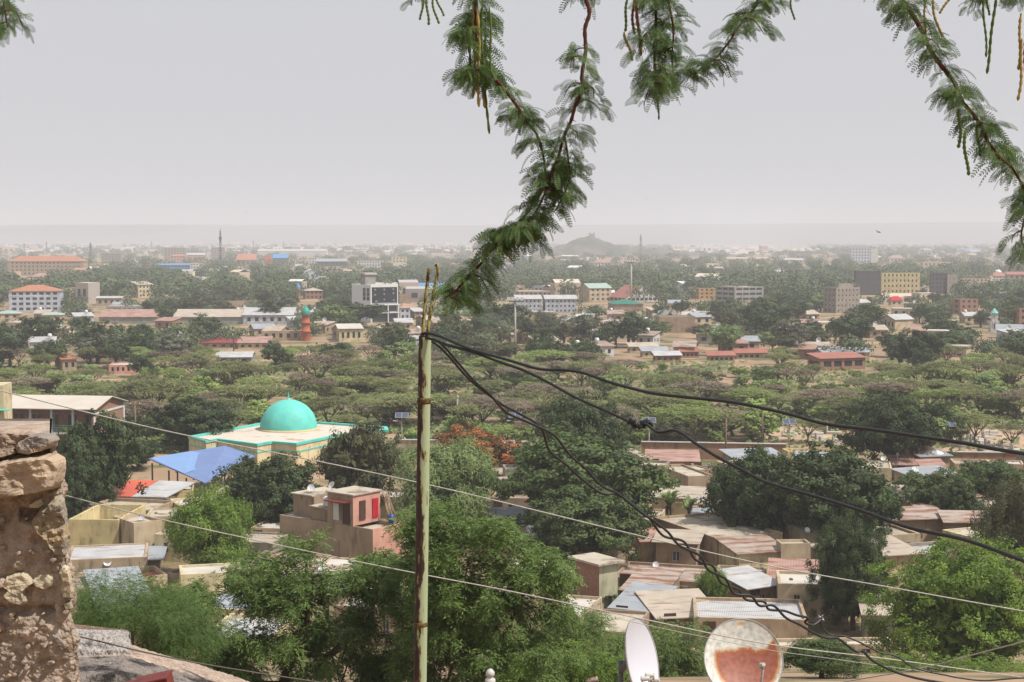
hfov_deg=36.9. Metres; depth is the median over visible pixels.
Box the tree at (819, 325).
[802,318,823,332]
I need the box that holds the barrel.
[388,514,393,523]
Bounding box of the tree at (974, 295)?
[963,291,987,304]
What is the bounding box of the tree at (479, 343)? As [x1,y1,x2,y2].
[450,333,499,357]
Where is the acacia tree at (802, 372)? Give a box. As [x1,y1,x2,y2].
[790,368,819,384]
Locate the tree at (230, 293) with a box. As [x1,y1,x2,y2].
[217,288,241,298]
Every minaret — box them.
[296,283,300,299]
[300,304,310,340]
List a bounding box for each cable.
[419,336,1023,562]
[420,331,1023,455]
[431,341,941,681]
[820,622,1023,680]
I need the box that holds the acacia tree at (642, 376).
[633,373,657,389]
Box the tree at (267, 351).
[259,340,293,370]
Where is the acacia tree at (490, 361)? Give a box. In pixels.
[484,356,520,377]
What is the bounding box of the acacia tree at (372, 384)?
[368,380,394,393]
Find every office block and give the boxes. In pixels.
[352,273,398,322]
[716,286,763,301]
[854,271,880,294]
[929,273,946,293]
[947,275,957,293]
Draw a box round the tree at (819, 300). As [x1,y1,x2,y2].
[812,295,822,310]
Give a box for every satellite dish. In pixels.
[307,484,314,490]
[526,525,532,531]
[618,618,659,681]
[653,561,658,566]
[704,618,783,681]
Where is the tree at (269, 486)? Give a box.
[211,451,322,527]
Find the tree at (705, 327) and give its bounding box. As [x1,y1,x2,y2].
[686,322,714,333]
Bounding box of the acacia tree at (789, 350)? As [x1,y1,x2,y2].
[768,346,797,359]
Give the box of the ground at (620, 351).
[0,245,1023,681]
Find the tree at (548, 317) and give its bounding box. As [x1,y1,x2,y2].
[533,312,567,323]
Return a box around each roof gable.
[653,308,669,316]
[669,309,677,314]
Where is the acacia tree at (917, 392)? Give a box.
[906,388,950,405]
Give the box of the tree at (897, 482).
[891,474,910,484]
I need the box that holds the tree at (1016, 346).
[993,329,1023,366]
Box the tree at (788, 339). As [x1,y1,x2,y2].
[769,332,806,352]
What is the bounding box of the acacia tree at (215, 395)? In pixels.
[195,391,238,399]
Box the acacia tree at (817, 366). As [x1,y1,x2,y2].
[801,363,826,378]
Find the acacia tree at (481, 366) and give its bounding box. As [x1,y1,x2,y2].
[464,363,511,378]
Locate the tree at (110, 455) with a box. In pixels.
[55,408,148,502]
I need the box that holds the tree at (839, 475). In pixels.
[751,438,915,534]
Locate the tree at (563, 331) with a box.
[547,319,569,342]
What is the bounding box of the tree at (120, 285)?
[110,282,125,293]
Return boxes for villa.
[31,273,46,279]
[303,269,319,280]
[590,260,610,267]
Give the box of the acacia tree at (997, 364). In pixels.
[976,360,1014,373]
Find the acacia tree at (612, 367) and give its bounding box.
[602,364,628,376]
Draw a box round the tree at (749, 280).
[742,277,761,284]
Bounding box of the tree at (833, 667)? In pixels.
[781,635,869,678]
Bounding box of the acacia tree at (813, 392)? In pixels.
[790,387,863,411]
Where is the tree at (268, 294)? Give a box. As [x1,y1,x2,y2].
[253,287,278,304]
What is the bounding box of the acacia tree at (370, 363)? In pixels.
[344,358,377,374]
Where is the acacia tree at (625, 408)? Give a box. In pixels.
[598,405,640,417]
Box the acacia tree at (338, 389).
[319,387,350,396]
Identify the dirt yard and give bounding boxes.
[765,427,842,440]
[941,429,1023,450]
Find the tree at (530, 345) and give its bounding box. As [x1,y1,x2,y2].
[523,334,546,350]
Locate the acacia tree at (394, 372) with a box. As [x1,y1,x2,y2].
[374,369,412,382]
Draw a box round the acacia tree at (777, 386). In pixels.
[759,384,793,393]
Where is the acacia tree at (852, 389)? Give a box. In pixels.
[830,386,868,407]
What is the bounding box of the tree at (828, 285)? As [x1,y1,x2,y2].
[821,282,833,288]
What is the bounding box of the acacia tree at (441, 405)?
[406,396,462,419]
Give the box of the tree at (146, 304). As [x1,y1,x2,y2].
[140,300,158,308]
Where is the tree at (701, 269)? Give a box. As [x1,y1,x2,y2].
[696,266,709,272]
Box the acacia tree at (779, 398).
[761,394,796,409]
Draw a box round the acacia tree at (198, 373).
[184,371,215,385]
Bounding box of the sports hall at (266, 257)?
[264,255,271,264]
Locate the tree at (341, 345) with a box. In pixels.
[319,342,355,362]
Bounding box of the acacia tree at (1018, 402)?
[1010,398,1023,404]
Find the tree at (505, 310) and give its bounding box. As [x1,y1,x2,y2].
[471,304,534,325]
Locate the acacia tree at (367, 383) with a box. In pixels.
[356,377,382,391]
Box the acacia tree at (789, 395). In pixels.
[784,391,814,405]
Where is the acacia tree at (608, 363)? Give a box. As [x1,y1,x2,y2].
[589,359,621,375]
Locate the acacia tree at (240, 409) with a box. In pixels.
[217,406,253,415]
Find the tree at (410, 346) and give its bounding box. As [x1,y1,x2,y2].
[386,340,418,356]
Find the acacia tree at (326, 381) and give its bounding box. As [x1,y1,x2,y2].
[302,377,337,395]
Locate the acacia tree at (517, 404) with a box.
[487,399,538,424]
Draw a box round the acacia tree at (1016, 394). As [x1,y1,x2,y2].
[992,388,1023,419]
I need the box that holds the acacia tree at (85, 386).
[51,381,111,395]
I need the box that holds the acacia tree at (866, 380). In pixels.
[839,376,880,392]
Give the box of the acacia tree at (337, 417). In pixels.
[327,412,365,423]
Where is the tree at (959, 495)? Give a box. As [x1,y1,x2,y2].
[931,475,986,509]
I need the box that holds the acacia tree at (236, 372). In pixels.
[223,361,247,384]
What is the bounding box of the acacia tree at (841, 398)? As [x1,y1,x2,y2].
[825,393,868,409]
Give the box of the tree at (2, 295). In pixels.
[0,291,8,302]
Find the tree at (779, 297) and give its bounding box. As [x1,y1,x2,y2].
[767,289,793,304]
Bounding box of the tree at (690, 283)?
[680,279,700,296]
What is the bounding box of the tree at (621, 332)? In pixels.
[600,319,631,347]
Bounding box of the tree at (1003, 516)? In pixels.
[966,477,1023,552]
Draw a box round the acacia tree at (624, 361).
[603,358,646,369]
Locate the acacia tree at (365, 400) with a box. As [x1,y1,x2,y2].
[352,397,384,419]
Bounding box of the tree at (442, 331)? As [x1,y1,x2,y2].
[429,327,461,358]
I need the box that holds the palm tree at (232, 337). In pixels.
[223,335,241,350]
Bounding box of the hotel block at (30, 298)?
[9,285,62,311]
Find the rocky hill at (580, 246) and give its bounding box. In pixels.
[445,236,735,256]
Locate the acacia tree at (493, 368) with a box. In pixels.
[484,364,507,378]
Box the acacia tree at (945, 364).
[913,357,973,385]
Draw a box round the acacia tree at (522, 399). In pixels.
[488,397,543,413]
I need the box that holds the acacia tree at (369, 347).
[354,344,382,356]
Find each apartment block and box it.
[7,256,87,274]
[101,254,121,264]
[164,248,185,260]
[170,254,185,262]
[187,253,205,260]
[211,247,224,258]
[308,257,317,265]
[357,261,383,269]
[391,257,406,264]
[578,283,611,301]
[823,287,859,312]
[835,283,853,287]
[881,273,919,293]
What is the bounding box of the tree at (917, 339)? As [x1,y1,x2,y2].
[889,327,940,360]
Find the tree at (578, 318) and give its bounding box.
[568,314,593,335]
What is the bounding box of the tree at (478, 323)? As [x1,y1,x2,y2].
[466,315,498,332]
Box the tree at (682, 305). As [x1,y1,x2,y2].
[671,297,695,312]
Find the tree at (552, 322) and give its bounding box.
[546,320,562,333]
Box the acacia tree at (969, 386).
[947,382,985,403]
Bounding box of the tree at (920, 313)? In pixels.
[911,303,931,322]
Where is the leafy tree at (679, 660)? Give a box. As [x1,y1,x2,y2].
[588,614,712,676]
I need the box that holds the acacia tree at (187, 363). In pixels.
[167,359,220,372]
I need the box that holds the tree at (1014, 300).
[997,298,1023,322]
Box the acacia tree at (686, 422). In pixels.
[666,417,699,426]
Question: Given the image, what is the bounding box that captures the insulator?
[474,655,494,681]
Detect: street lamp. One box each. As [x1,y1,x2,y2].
[393,413,407,437]
[507,413,521,439]
[642,417,655,440]
[781,419,796,446]
[946,422,956,438]
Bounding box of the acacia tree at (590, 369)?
[580,366,608,383]
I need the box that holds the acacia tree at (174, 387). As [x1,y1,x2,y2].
[152,381,195,399]
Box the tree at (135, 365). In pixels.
[124,353,155,373]
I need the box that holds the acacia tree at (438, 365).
[412,362,460,390]
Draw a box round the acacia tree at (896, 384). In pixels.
[861,380,922,397]
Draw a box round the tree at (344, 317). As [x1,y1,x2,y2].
[334,312,358,323]
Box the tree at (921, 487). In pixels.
[892,466,976,504]
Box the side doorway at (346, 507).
[343,503,349,524]
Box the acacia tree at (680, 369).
[668,366,703,375]
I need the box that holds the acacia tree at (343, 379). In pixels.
[320,375,353,386]
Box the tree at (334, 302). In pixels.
[313,300,340,313]
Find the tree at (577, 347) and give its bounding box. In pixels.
[566,340,590,368]
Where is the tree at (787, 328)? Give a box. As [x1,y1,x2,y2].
[765,317,815,343]
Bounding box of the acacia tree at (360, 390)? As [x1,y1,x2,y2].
[338,375,390,392]
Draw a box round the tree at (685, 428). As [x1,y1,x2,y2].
[651,416,701,441]
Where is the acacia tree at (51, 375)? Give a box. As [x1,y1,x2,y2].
[33,372,75,391]
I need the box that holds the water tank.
[931,450,943,454]
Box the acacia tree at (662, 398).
[618,394,690,420]
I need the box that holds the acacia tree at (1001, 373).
[981,368,1023,388]
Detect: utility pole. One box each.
[130,401,139,436]
[413,263,439,681]
[725,414,727,448]
[761,410,762,442]
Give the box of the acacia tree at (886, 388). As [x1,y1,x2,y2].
[869,381,904,398]
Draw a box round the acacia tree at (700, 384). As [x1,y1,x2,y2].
[664,379,735,400]
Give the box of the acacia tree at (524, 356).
[514,354,534,362]
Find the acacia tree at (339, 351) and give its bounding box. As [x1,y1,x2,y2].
[323,348,357,367]
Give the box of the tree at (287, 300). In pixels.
[273,294,296,306]
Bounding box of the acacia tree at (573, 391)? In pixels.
[540,388,602,410]
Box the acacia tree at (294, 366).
[275,362,324,380]
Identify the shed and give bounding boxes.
[725,257,770,260]
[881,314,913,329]
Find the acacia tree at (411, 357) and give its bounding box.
[399,355,417,375]
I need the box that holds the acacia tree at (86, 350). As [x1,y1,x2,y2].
[75,345,97,363]
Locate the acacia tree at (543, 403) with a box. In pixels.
[534,397,570,408]
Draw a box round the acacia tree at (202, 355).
[177,351,222,368]
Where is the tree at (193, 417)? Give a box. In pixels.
[132,395,241,450]
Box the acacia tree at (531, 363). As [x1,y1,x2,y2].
[495,361,548,374]
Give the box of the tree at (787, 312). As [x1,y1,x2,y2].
[765,305,795,318]
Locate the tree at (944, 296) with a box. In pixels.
[934,293,952,300]
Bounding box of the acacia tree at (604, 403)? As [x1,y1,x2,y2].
[561,399,638,408]
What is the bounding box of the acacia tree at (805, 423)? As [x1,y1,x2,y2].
[793,418,829,441]
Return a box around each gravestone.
[815,433,827,439]
[826,426,841,434]
[832,436,842,443]
[981,431,996,438]
[982,425,997,433]
[984,438,1000,445]
[989,429,1001,436]
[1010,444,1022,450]
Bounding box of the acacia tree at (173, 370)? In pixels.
[159,366,188,377]
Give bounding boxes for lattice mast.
[89,242,92,261]
[219,231,221,269]
[639,235,641,255]
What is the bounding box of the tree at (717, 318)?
[711,307,731,321]
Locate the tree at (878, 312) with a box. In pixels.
[847,302,889,324]
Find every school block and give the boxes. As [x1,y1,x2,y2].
[156,263,189,269]
[513,295,541,310]
[542,295,577,312]
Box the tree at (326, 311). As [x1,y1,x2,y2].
[313,304,357,323]
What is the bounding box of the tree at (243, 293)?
[233,289,248,297]
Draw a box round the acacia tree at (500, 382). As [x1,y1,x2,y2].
[481,379,512,386]
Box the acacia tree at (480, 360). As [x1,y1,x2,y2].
[470,357,502,377]
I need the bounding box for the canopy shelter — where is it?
[148,446,254,494]
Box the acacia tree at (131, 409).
[125,407,146,418]
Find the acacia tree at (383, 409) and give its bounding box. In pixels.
[363,405,402,425]
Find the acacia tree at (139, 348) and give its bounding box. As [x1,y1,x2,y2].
[115,346,149,351]
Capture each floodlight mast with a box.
[507,297,522,355]
[627,260,635,300]
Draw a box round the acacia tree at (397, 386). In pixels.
[375,384,412,402]
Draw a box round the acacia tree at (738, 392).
[718,388,779,400]
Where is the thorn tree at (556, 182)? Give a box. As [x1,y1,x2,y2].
[0,0,1023,317]
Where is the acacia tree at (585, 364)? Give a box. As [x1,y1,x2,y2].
[560,360,604,386]
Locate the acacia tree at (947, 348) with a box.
[935,343,971,360]
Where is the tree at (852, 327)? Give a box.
[829,316,876,338]
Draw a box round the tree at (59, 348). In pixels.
[26,340,72,363]
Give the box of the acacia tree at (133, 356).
[101,351,155,361]
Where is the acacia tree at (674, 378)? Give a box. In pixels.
[646,374,703,394]
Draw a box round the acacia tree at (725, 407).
[706,406,738,431]
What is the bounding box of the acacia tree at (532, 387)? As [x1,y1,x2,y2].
[506,383,564,409]
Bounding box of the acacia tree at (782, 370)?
[768,368,792,379]
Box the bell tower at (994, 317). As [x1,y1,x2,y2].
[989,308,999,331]
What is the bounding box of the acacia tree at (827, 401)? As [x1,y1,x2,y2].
[814,397,864,418]
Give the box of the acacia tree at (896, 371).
[888,367,919,383]
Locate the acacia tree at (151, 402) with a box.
[125,398,170,421]
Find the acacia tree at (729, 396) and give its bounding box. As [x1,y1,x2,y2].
[707,386,782,400]
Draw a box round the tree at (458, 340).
[436,338,461,358]
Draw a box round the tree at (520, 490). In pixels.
[489,475,526,506]
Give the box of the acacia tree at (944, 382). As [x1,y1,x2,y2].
[919,378,962,389]
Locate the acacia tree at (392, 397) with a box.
[368,392,432,427]
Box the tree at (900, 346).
[896,338,932,365]
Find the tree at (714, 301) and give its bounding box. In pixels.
[709,299,735,311]
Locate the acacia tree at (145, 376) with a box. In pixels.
[123,372,161,394]
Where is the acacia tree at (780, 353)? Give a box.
[762,351,796,361]
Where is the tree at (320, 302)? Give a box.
[314,298,341,307]
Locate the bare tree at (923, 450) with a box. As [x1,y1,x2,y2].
[898,443,937,458]
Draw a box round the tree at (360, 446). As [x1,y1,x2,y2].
[311,419,412,505]
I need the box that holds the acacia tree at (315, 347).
[308,344,324,357]
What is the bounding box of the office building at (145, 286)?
[130,281,153,297]
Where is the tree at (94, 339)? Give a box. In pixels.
[74,332,108,364]
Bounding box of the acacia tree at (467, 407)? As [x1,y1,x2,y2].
[445,401,484,428]
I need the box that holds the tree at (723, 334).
[699,322,745,350]
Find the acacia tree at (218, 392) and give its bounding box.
[192,391,237,398]
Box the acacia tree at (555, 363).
[536,360,578,378]
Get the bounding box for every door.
[359,500,365,519]
[494,501,501,506]
[619,573,630,594]
[664,613,675,632]
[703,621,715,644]
[750,589,759,597]
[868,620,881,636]
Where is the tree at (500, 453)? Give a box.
[431,422,521,467]
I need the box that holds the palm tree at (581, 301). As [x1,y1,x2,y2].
[575,299,587,313]
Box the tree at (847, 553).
[803,512,892,631]
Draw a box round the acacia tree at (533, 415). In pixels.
[524,411,560,426]
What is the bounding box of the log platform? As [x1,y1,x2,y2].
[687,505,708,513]
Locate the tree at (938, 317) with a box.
[920,312,950,324]
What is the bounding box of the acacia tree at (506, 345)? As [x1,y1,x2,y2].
[489,341,524,355]
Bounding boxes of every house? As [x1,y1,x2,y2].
[0,310,21,318]
[0,382,11,418]
[6,321,43,336]
[8,332,27,346]
[28,336,56,347]
[33,309,54,318]
[42,312,64,323]
[53,327,76,336]
[55,353,77,370]
[68,504,145,547]
[70,543,148,572]
[72,312,93,322]
[73,572,90,608]
[82,498,175,514]
[83,566,152,627]
[96,296,123,304]
[101,480,195,499]
[109,362,138,373]
[111,302,126,304]
[113,513,161,545]
[134,606,205,643]
[140,565,167,587]
[147,507,184,529]
[154,317,181,327]
[154,530,190,562]
[168,561,199,583]
[169,484,194,497]
[169,497,213,507]
[179,562,241,595]
[190,263,198,269]
[198,327,228,336]
[198,337,237,347]
[211,588,260,623]
[214,351,255,362]
[218,613,294,664]
[229,531,288,560]
[237,336,272,348]
[237,550,329,587]
[248,323,272,335]
[251,519,279,532]
[261,329,301,340]
[263,326,289,330]
[280,486,410,559]
[285,316,298,327]
[285,564,351,583]
[291,590,328,629]
[299,322,324,333]
[303,287,323,298]
[314,321,336,333]
[322,557,385,565]
[324,569,402,618]
[331,325,335,337]
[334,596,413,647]
[335,323,363,341]
[380,489,405,518]
[392,318,413,328]
[398,294,410,303]
[399,303,410,317]
[405,335,419,347]
[407,329,425,335]
[410,308,422,319]
[415,315,438,326]
[430,318,440,327]
[478,506,538,527]
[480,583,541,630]
[481,528,527,560]
[490,491,531,507]
[491,301,513,306]
[491,465,502,478]
[497,333,513,342]
[503,464,517,475]
[514,532,544,554]
[515,560,574,611]
[516,331,528,343]
[525,311,553,323]
[556,334,577,340]
[557,594,601,638]
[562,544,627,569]
[567,552,624,608]
[586,609,648,655]
[589,341,615,356]
[606,310,623,319]
[607,299,642,310]
[607,582,677,621]
[618,561,719,595]
[618,566,684,590]
[626,342,658,352]
[627,448,652,459]
[632,515,659,545]
[634,588,710,637]
[635,527,658,561]
[636,331,660,343]
[639,346,669,356]
[639,460,669,471]
[645,307,667,316]
[645,449,700,464]
[649,622,678,639]
[650,486,721,515]
[651,351,682,361]
[651,509,664,515]
[651,528,704,564]
[653,512,782,565]
[654,315,694,332]
[658,464,712,486]
[666,300,684,309]
[672,340,698,350]
[677,347,700,357]
[679,586,698,588]
[681,311,699,314]
[687,312,712,324]
[687,465,711,474]
[690,498,720,513]
[691,462,711,468]
[693,597,807,646]
[695,288,715,298]
[696,332,713,343]
[713,534,780,574]
[716,460,742,468]
[716,565,776,598]
[718,338,749,351]
[718,447,786,459]
[718,565,766,573]
[741,336,760,347]
[768,558,819,578]
[776,539,810,558]
[776,570,847,622]
[776,637,894,659]
[780,517,823,540]
[783,258,803,262]
[788,344,815,358]
[792,451,827,462]
[795,310,819,318]
[797,319,820,325]
[801,342,829,346]
[809,540,824,566]
[812,347,870,359]
[814,321,848,339]
[815,344,840,347]
[827,535,924,587]
[858,594,901,638]
[860,299,870,306]
[862,460,891,483]
[863,325,888,337]
[872,523,920,542]
[885,505,941,541]
[886,484,913,505]
[887,255,904,261]
[888,296,902,304]
[888,455,918,479]
[890,465,956,481]
[891,308,918,322]
[903,302,920,307]
[904,446,953,466]
[905,500,929,505]
[907,541,963,569]
[911,292,934,301]
[911,326,931,334]
[914,459,947,467]
[920,262,952,266]
[926,329,948,333]
[937,510,986,529]
[941,344,970,356]
[942,527,979,546]
[948,319,959,328]
[950,459,987,471]
[950,548,1023,578]
[952,298,977,313]
[958,312,975,322]
[961,278,988,284]
[974,313,1000,324]
[976,497,995,509]
[987,459,1023,473]
[995,324,1023,329]
[995,329,1023,339]
[1005,272,1023,281]
[1016,455,1023,463]
[1017,308,1023,330]
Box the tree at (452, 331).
[430,323,470,337]
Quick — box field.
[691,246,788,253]
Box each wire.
[0,390,1023,611]
[66,495,1019,676]
[80,636,317,681]
[614,617,959,676]
[843,641,1023,681]
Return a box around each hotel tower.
[850,248,869,262]
[870,248,877,262]
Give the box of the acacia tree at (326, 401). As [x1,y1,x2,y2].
[300,396,365,421]
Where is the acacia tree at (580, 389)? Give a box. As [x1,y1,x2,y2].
[539,386,600,396]
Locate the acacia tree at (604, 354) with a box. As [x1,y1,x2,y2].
[596,352,610,360]
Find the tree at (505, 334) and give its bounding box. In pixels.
[491,324,513,342]
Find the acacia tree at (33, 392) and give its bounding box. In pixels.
[14,390,47,394]
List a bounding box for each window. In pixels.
[14,413,22,418]
[32,413,40,418]
[49,414,58,427]
[67,414,76,426]
[85,414,91,428]
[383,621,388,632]
[672,552,679,560]
[810,360,818,364]
[824,361,830,366]
[834,361,840,366]
[844,360,851,365]
[855,360,861,365]
[861,649,870,653]
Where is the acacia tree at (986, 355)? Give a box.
[965,353,990,366]
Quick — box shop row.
[806,351,866,370]
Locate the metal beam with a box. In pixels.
[125,669,173,681]
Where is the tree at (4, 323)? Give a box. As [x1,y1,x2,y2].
[1,319,12,326]
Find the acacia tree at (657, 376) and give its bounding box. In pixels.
[640,371,704,401]
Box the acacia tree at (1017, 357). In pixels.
[1004,355,1023,381]
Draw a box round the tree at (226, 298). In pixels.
[218,294,237,300]
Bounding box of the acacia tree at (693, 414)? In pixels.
[660,406,721,439]
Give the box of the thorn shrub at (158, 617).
[70,562,241,669]
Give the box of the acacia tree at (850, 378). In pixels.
[844,377,880,386]
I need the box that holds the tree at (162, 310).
[154,304,176,317]
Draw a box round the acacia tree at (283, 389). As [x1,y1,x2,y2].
[234,384,296,402]
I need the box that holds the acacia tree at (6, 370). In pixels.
[0,367,20,378]
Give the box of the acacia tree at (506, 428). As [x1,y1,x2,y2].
[482,424,528,439]
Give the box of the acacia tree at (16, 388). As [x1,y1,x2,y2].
[12,384,41,391]
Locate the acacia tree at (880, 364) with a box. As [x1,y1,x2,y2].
[864,361,910,370]
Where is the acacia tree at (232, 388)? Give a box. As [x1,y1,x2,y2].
[209,382,277,415]
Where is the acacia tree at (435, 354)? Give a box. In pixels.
[408,350,444,364]
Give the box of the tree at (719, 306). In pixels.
[706,301,733,315]
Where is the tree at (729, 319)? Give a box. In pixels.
[719,311,747,325]
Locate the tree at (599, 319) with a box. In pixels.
[578,314,604,324]
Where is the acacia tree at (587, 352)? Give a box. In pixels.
[550,351,598,369]
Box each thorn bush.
[0,353,7,364]
[20,380,44,390]
[30,355,46,363]
[30,376,61,393]
[53,391,69,394]
[68,373,92,384]
[78,363,99,374]
[99,380,124,385]
[125,411,145,422]
[137,424,154,436]
[139,366,159,378]
[151,434,172,443]
[155,366,162,371]
[162,377,183,391]
[163,373,187,380]
[180,386,200,396]
[184,386,208,396]
[187,374,222,391]
[192,368,218,381]
[220,371,239,385]
[234,370,254,382]
[242,399,269,410]
[243,391,270,401]
[245,406,268,424]
[264,365,279,373]
[277,356,296,364]
[280,366,294,371]
[285,379,304,388]
[293,393,318,408]
[301,377,313,388]
[303,372,326,381]
[307,392,333,409]
[310,383,332,396]
[328,387,360,399]
[329,368,345,376]
[337,372,369,391]
[339,411,364,423]
[351,419,369,424]
[365,356,378,362]
[368,390,392,406]
[371,362,398,372]
[373,349,392,361]
[374,403,415,423]
[392,351,417,364]
[392,360,417,379]
[399,428,416,438]
[431,378,460,392]
[434,404,449,412]
[440,349,466,360]
[440,415,472,429]
[449,403,477,418]
[462,355,482,367]
[465,420,481,429]
[470,382,500,393]
[471,384,506,395]
[472,423,498,434]
[496,389,536,411]
[496,412,525,424]
[500,371,516,385]
[502,369,530,388]
[505,425,534,437]
[513,427,536,440]
[518,375,549,388]
[529,356,552,363]
[589,376,607,391]
[597,373,623,391]
[615,387,650,409]
[617,423,642,442]
[622,430,647,444]
[635,362,649,369]
[638,418,662,440]
[656,363,667,369]
[656,369,686,384]
[666,401,706,419]
[686,366,701,374]
[689,364,702,371]
[696,372,726,390]
[697,370,712,375]
[698,391,713,401]
[705,431,724,441]
[712,391,748,406]
[728,367,747,375]
[732,374,750,386]
[737,398,768,414]
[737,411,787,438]
[737,427,768,441]
[740,383,762,397]
[741,406,761,420]
[746,366,780,384]
[752,379,767,386]
[755,387,777,404]
[762,378,797,400]
[764,366,788,378]
[788,408,804,414]
[790,398,806,407]
[793,401,831,417]
[797,385,809,391]
[807,404,838,419]
[810,383,846,402]
[814,383,847,388]
[821,416,840,428]
[850,370,865,377]
[874,375,907,390]
[890,372,913,378]
[898,386,927,402]
[925,374,945,389]
[935,418,949,437]
[937,410,972,427]
[940,374,954,387]
[940,427,969,438]
[946,405,961,412]
[946,420,971,430]
[952,367,970,380]
[960,356,979,367]
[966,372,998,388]
[973,372,998,383]
[974,395,1000,405]
[976,380,1012,391]
[977,398,1015,413]
[981,354,994,359]
[989,385,1010,392]
[997,373,1014,384]
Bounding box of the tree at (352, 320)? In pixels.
[342,317,366,329]
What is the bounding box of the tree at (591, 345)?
[570,334,604,353]
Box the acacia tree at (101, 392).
[63,385,131,395]
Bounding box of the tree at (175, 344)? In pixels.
[149,331,193,366]
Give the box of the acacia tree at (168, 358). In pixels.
[147,354,183,375]
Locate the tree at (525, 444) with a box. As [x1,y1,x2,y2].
[510,440,538,463]
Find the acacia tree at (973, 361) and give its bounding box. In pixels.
[957,358,1004,372]
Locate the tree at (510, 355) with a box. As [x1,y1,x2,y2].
[495,341,525,357]
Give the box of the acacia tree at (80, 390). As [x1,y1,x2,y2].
[64,387,105,395]
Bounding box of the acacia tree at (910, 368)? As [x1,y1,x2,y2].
[897,364,945,385]
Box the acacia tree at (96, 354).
[73,346,116,363]
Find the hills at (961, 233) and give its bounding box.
[0,222,1023,244]
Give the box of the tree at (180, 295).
[173,291,190,300]
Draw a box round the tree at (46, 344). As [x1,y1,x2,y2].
[27,339,53,364]
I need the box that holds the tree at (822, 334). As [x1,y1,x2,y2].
[803,326,838,342]
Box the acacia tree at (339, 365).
[332,361,365,376]
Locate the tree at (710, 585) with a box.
[691,562,731,596]
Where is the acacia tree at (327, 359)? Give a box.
[290,352,350,390]
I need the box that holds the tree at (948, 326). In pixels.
[939,319,965,329]
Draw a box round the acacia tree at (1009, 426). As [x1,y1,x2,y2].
[988,422,1023,443]
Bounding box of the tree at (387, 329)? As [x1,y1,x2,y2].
[373,322,415,342]
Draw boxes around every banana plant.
[657,490,684,515]
[674,494,697,513]
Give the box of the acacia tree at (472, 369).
[433,366,489,386]
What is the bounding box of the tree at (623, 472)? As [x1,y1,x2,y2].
[489,421,681,530]
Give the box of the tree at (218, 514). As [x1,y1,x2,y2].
[160,483,259,564]
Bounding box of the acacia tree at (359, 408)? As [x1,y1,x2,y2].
[342,402,375,417]
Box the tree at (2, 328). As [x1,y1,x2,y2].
[0,325,9,342]
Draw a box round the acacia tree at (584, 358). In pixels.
[568,352,600,361]
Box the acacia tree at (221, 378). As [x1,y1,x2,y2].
[197,365,241,383]
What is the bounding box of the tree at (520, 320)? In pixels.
[512,314,533,329]
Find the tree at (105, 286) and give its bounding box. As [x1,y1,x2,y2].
[100,280,115,295]
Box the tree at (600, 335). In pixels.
[591,326,614,342]
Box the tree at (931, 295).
[927,291,940,301]
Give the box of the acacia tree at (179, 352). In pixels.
[149,349,192,366]
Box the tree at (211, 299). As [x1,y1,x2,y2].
[202,294,222,305]
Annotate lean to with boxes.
[148,546,166,568]
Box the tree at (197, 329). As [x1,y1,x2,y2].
[181,323,205,340]
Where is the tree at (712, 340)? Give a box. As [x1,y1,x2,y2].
[711,326,741,350]
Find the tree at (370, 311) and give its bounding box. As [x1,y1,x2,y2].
[328,302,389,321]
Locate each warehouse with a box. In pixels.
[98,309,160,322]
[173,309,243,323]
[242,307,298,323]
[257,249,327,254]
[316,259,347,265]
[419,283,444,292]
[610,285,657,301]
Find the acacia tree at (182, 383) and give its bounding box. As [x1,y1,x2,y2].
[166,380,193,399]
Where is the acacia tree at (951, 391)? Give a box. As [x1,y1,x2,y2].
[931,387,973,406]
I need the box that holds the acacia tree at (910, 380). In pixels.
[878,376,928,397]
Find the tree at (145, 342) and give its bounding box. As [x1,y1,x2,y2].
[117,328,160,354]
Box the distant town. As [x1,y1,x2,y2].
[0,242,1014,303]
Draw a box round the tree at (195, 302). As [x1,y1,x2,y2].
[176,294,206,308]
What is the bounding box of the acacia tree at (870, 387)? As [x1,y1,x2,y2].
[857,381,892,391]
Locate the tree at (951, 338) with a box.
[932,331,970,343]
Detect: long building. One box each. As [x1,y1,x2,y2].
[106,305,142,308]
[513,290,549,295]
[782,448,853,462]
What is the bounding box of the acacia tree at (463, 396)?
[441,393,481,417]
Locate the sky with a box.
[0,0,1023,224]
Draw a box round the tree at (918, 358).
[907,347,943,373]
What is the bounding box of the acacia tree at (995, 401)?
[983,397,1020,412]
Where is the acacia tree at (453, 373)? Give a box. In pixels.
[403,367,476,392]
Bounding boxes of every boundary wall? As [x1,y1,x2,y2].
[225,300,264,307]
[397,439,514,452]
[641,441,785,459]
[947,451,1015,465]
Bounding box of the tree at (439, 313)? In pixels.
[432,304,469,320]
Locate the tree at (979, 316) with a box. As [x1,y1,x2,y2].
[970,310,990,327]
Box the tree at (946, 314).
[928,307,952,319]
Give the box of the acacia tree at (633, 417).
[611,409,640,430]
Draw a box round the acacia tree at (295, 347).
[284,345,309,358]
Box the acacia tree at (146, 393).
[117,390,185,399]
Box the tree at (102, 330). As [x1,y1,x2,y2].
[71,320,115,363]
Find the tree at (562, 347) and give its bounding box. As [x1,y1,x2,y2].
[534,336,567,360]
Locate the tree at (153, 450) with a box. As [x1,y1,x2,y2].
[123,439,160,469]
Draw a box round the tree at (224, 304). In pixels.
[213,300,236,308]
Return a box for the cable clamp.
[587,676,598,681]
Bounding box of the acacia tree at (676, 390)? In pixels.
[638,385,702,407]
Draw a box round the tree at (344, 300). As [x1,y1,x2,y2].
[337,297,351,303]
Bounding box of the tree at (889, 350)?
[882,342,910,366]
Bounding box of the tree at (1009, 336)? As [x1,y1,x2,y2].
[997,331,1021,348]

